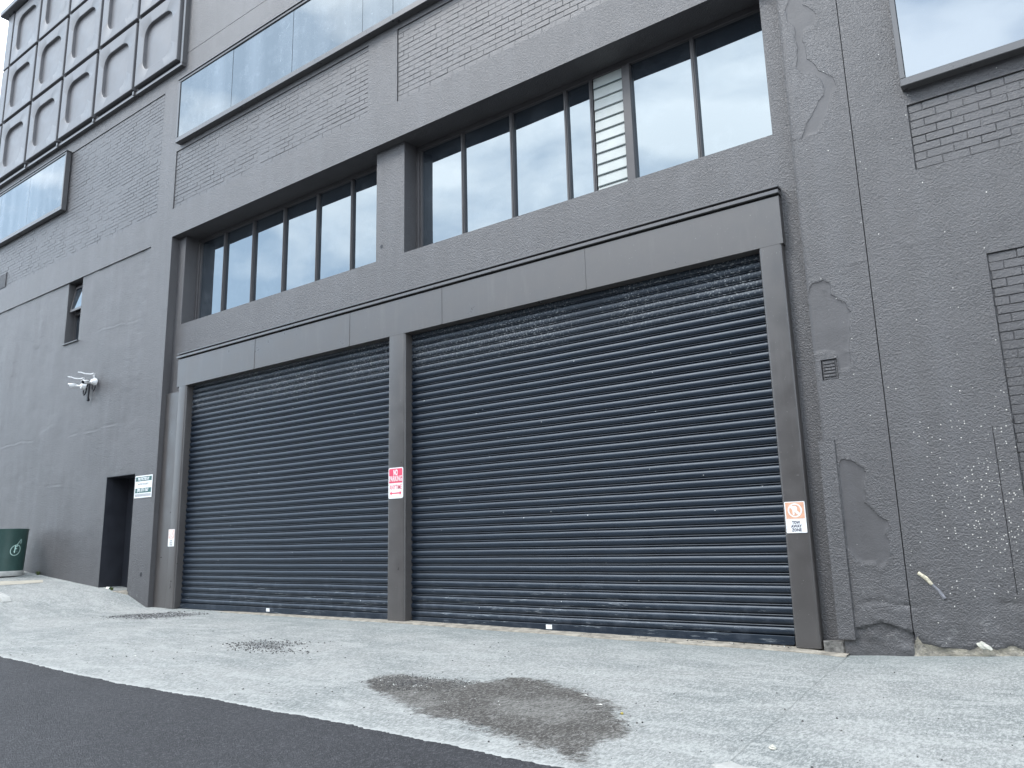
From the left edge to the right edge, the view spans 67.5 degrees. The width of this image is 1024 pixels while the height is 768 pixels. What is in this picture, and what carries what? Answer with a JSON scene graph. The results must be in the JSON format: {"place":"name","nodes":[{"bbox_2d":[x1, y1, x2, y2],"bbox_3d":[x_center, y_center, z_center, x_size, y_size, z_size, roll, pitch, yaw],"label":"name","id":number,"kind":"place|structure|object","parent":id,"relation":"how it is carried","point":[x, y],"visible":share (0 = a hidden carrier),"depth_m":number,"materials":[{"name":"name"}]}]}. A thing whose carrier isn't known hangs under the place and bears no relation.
{"place":"outdoors","nodes":[
{"label":"outdoors","id":0,"kind":"place"},
{"bbox_2d":[0,0,12,90],"label":"sky","id":1,"kind":"structure","parent":0,"point":[3,3],"materials":[{"name":"white"}]},
{"bbox_2d":[0,656,563,767],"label":"road","id":2,"kind":"structure","parent":0,"point":[51,718],"depth_m":5.65,"materials":[{"name":"grey asphalt"}]},
{"bbox_2d":[0,571,1023,767],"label":"pavement","id":3,"kind":"structure","parent":0,"point":[732,704],"depth_m":6.66,"materials":[{"name":"concrete"}]},
{"bbox_2d":[0,592,11,602],"bbox_3d":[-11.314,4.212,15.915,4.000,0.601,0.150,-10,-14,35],"label":"kerb","id":4,"kind":"structure","parent":3,"relation":"on","point":[4,598],"depth_m":14.78,"materials":[{"name":"concrete"}]},
{"bbox_2d":[0,529,29,576],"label":"litter bin","id":5,"kind":"object","parent":3,"relation":"on","point":[13,544],"visible":1,"depth_m":17.32,"materials":[{"name":"plastic"}]},
{"bbox_2d":[0,580,42,584],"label":"paving strip","id":6,"kind":"object","parent":3,"relation":"on","point":[18,582],"visible":1,"depth_m":16.58,"materials":[{"name":"white concrete"}]},
{"bbox_2d":[0,0,1023,656],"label":"warehouse","id":7,"kind":"structure","parent":3,"relation":"on","point":[634,320],"depth_m":10.72,"materials":[{"name":"paint"}]},
{"bbox_2d":[0,150,71,246],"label":"box window","id":8,"kind":"structure","parent":7,"relation":"in","point":[40,196],"depth_m":20.74,"materials":[{"name":"clear glass"}]},
{"bbox_2d":[62,283,82,345],"bbox_3d":[-10.596,-1.742,18.774,0.760,1.590,0.340,-10,-14,35],"label":"small window","id":9,"kind":"structure","parent":7,"relation":"in","point":[76,304],"depth_m":18.92,"materials":[{"name":"glass"}]},
{"bbox_2d":[68,376,86,389],"bbox_3d":[-9.992,-0.025,17.623,0.434,0.316,0.170,2,-12,-17],"label":"security camera","id":10,"kind":"object","parent":7,"relation":"attached to","point":[81,386],"visible":0.91,"depth_m":17.59,"materials":[{"name":"white plastic"}]},
{"bbox_2d":[78,371,97,384],"bbox_3d":[-9.613,-0.127,17.325,0.410,0.334,0.351,-10,-14,35],"label":"security camera","id":11,"kind":"object","parent":7,"relation":"attached to","point":[94,381],"visible":1,"depth_m":17.33,"materials":[{"name":"white plastic"}]},
{"bbox_2d":[82,383,95,400],"bbox_3d":[-9.657,0.174,17.506,0.563,0.444,0.062,-10,-14,35],"label":"camera cabling","id":12,"kind":"object","parent":11,"relation":"hanging from","point":[83,393],"visible":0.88,"depth_m":17.47,"materials":[{"name":"black plastic"}]},
{"bbox_2d":[121,478,134,586],"bbox_3d":[-7.951,3.170,16.334,1.180,2.380,0.116,-10,-14,35],"label":"door","id":13,"kind":"structure","parent":7,"relation":"in","point":[132,480],"depth_m":16.61,"materials":[{"name":"paint"}]},
{"bbox_2d":[134,474,152,497],"bbox_3d":[-7.484,2.080,15.566,0.655,0.450,0.008,-10,-14,35],"label":"security sign","id":14,"kind":"object","parent":7,"relation":"attached to","point":[143,486],"visible":1,"depth_m":15.55,"materials":[{"name":"grey plastic"}]},
{"bbox_2d":[168,529,174,545],"bbox_3d":[-6.585,2.973,14.817,0.212,0.325,0.008,-10,-14,35],"label":"tow away sign","id":15,"kind":"object","parent":7,"relation":"attached to","point":[171,535],"visible":1,"depth_m":14.81,"materials":[{"name":"grey plastic"}]},
{"bbox_2d":[194,165,376,319],"bbox_3d":[-4.388,-2.537,14.761,5.730,1.945,0.120,-10,-14,35],"label":"ribbon window","id":16,"kind":"structure","parent":7,"relation":"in","point":[330,230],"depth_m":14.65,"materials":[{"name":"glass"}]},
{"bbox_2d":[175,0,438,144],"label":"box window","id":17,"kind":"structure","parent":7,"relation":"in","point":[307,35],"depth_m":14.82,"materials":[{"name":"clear glass"}]},
{"bbox_2d":[388,467,402,498],"bbox_3d":[-1.746,1.486,11.516,0.305,0.462,0.007,-10,-14,35],"label":"no parking sign","id":18,"kind":"object","parent":7,"relation":"attached to","point":[395,482],"visible":1,"depth_m":11.52,"materials":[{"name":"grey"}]},
{"bbox_2d":[416,4,771,248],"bbox_3d":[0.823,-3.411,11.066,5.885,1.945,0.130,-10,-14,35],"label":"ribbon window","id":19,"kind":"structure","parent":7,"relation":"in","point":[701,92],"depth_m":10.73,"materials":[{"name":"glass"}]},
{"bbox_2d":[784,501,807,532],"bbox_3d":[2.975,1.397,8.045,0.212,0.325,0.008,-10,-14,35],"label":"tow away sign","id":20,"kind":"object","parent":7,"relation":"attached to","point":[795,516],"visible":1,"depth_m":8.04,"materials":[{"name":"white metal"}]},
{"bbox_2d":[889,0,1023,91],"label":"box window","id":21,"kind":"structure","parent":7,"relation":"in","point":[935,40],"depth_m":7.69,"materials":[{"name":"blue glass"}]},
{"bbox_2d":[712,761,757,767],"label":"mortar spill","id":22,"kind":"object","parent":3,"relation":"on","point":[730,764],"visible":1,"depth_m":4.50,"materials":[{"name":"concrete"}]},
{"bbox_2d":[769,744,776,749],"bbox_3d":[1.627,2.265,4.786,0.046,0.026,0.066,-1,-11,-4],"label":"stone chip","id":23,"kind":"object","parent":3,"relation":"on","point":[772,747],"visible":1,"depth_m":4.77,"materials":[{"name":"white stone"}]},
{"bbox_2d":[735,656,848,756],"bbox_3d":[2.314,2.458,6.061,0.011,0.135,3.550,-9,-14,33],"label":"pavement joint","id":24,"kind":"object","parent":3,"relation":"on","point":[783,713],"visible":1,"depth_m":5.45,"materials":[{"name":"grey concrete"}]},
{"bbox_2d":[976,641,992,650],"bbox_3d":[4.216,2.341,6.840,0.130,0.067,0.037,22,5,37],"label":"stone chip","id":25,"kind":"object","parent":3,"relation":"on","point":[983,645],"visible":1,"depth_m":6.83,"materials":[{"name":"white stone"}]},
{"bbox_2d":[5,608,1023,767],"bbox_3d":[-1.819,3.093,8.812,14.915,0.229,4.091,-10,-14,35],"label":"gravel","id":26,"kind":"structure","parent":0,"point":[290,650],"depth_m":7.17,"materials":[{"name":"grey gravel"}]}
]}

